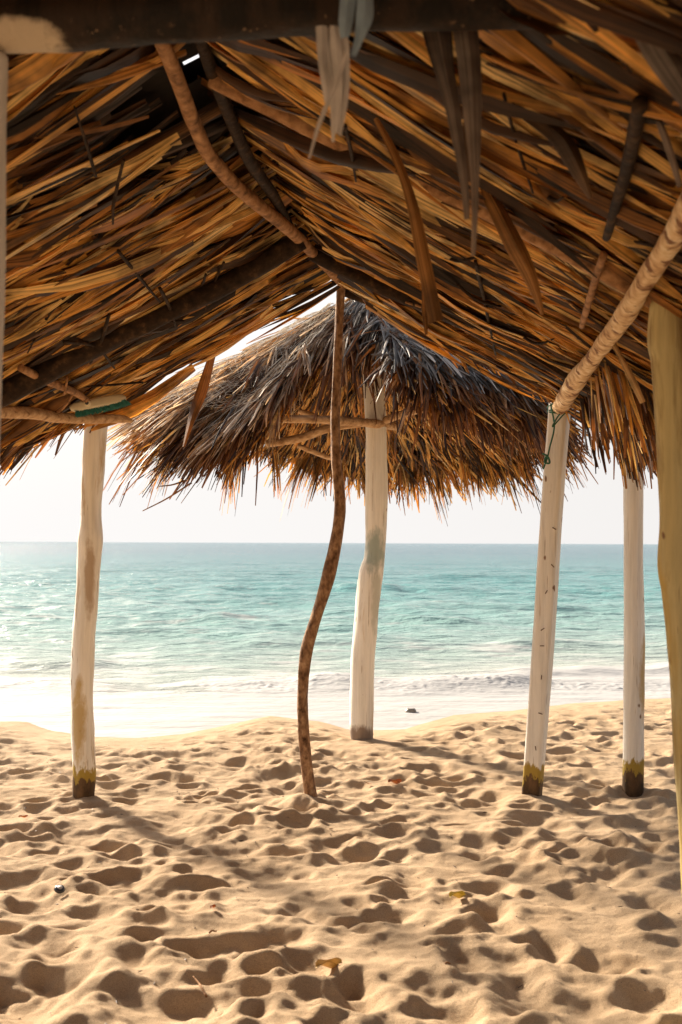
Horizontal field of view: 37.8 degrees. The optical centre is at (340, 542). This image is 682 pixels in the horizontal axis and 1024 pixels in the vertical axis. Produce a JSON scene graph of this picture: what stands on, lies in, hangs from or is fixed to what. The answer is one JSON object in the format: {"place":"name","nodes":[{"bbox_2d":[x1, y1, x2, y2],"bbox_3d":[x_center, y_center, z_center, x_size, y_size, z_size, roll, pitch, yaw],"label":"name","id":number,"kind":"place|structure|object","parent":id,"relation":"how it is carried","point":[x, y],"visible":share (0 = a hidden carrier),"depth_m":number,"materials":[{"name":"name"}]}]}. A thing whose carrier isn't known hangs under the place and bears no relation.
{"place":"outdoors","nodes":[
{"label":"outdoors","id":0,"kind":"place"},
{"bbox_2d":[0,55,658,543],"label":"sky","id":1,"kind":"structure","parent":0,"point":[44,505],"materials":[{"name":"white"}]},
{"bbox_2d":[0,542,670,737],"bbox_3d":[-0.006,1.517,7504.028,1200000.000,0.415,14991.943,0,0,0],"label":"sea water","id":2,"kind":"structure","parent":0,"point":[190,637],"depth_m":16.88,"materials":[{"name":"teal liquid"}]},
{"bbox_2d":[405,708,415,712],"bbox_3d":[0.684,1.659,9.774,0.117,0.076,0.080,0,0,0],"label":"stone","id":3,"kind":"object","parent":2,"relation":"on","point":[410,710],"visible":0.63,"depth_m":9.74,"materials":[{"name":"grey stone"}]},
{"bbox_2d":[0,698,681,1023],"bbox_3d":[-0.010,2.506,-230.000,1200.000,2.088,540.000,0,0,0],"label":"sand beach","id":4,"kind":"structure","parent":0,"point":[243,964],"depth_m":4.62,"materials":[{"name":"beige sand"}]},
{"bbox_2d":[54,884,64,892],"bbox_3d":[-1.238,1.520,4.377,0.047,0.028,0.046,0,0,0],"label":"bottle cap","id":5,"kind":"object","parent":4,"relation":"on","point":[59,888],"visible":1,"depth_m":4.37,"materials":[{"name":"silver metal"}]},
{"bbox_2d":[193,976,206,997],"bbox_3d":[-0.483,1.520,3.412,0.009,0.030,0.122,0,0,-29],"label":"twig","id":6,"kind":"object","parent":4,"relation":"on","point":[202,988],"visible":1,"depth_m":3.39,"materials":[{"name":"beige wood"}]},
{"bbox_2d":[315,958,341,967],"bbox_3d":[-0.044,1.523,3.603,0.100,0.037,0.050,0,0,-20],"label":"dry leaf","id":7,"kind":"object","parent":4,"relation":"on","point":[332,963],"visible":0.99,"depth_m":3.60,"materials":[{"name":"orange plant"}]},
{"bbox_2d":[0,0,681,889],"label":"beach shelter","id":8,"kind":"object","parent":4,"relation":"on","point":[494,184],"visible":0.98,"depth_m":3.37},
{"bbox_2d":[70,394,131,417],"bbox_3d":[-1.285,-0.737,5.357,0.379,0.148,0.077,0,0,-43],"label":"brush head","id":9,"kind":"object","parent":8,"relation":"attached to","point":[100,404],"visible":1,"depth_m":5.33},
{"bbox_2d":[316,25,349,141],"bbox_3d":[-0.015,-0.822,1.784,0.061,0.203,0.021,0,0,0],"label":"cloth strip","id":10,"kind":"object","parent":8,"relation":"hanging from","point":[332,46],"visible":0.93,"depth_m":1.78,"materials":[{"name":"beige fabric"}]},
{"bbox_2d":[339,0,373,56],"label":"plastic strip","id":11,"kind":"object","parent":8,"relation":"hanging from","point":[364,13],"visible":1,"depth_m":1.70,"materials":[{"name":"grey plastic"}]},
{"bbox_2d":[308,50,348,158],"bbox_3d":[-0.021,-0.748,1.699,0.070,0.186,0.006,0,0,0],"label":"string","id":12,"kind":"object","parent":11,"relation":"hanging from","point":[332,92],"visible":1,"depth_m":1.70,"materials":[{"name":"brown fabric"}]},
{"bbox_2d":[542,403,572,468],"bbox_3d":[1.325,-0.650,6.018,0.178,0.425,0.265,0,0,21],"label":"rope","id":13,"kind":"object","parent":8,"relation":"attached to","point":[546,458],"visible":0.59,"depth_m":5.94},
{"bbox_2d":[4,741,679,1023],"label":"beach debris","id":14,"kind":"object","parent":4,"relation":"on","point":[336,875],"visible":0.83,"depth_m":4.81,"materials":[{"name":"brown"}]},
{"bbox_2d":[103,298,597,739],"bbox_3d":[0.031,-0.107,8.314,4.135,3.878,3.814,0,0,0],"label":"thatched umbrella","id":15,"kind":"object","parent":4,"relation":"on","point":[414,413],"visible":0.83,"depth_m":7.45,"materials":[{"name":"brown plant"}]},
{"bbox_2d":[388,779,401,783],"bbox_3d":[0.343,1.516,6.332,0.090,0.035,0.051,0,0,0],"label":"dry leaf","id":16,"kind":"object","parent":4,"relation":"on","point":[396,781],"visible":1,"depth_m":6.33,"materials":[{"name":"brown plant"}]},
{"bbox_2d":[449,891,465,897],"bbox_3d":[0.503,1.523,4.311,0.074,0.034,0.047,0,0,0],"label":"dry leaf","id":17,"kind":"object","parent":4,"relation":"on","point":[459,894],"visible":1,"depth_m":4.31,"materials":[{"name":"plant"}]}
]}

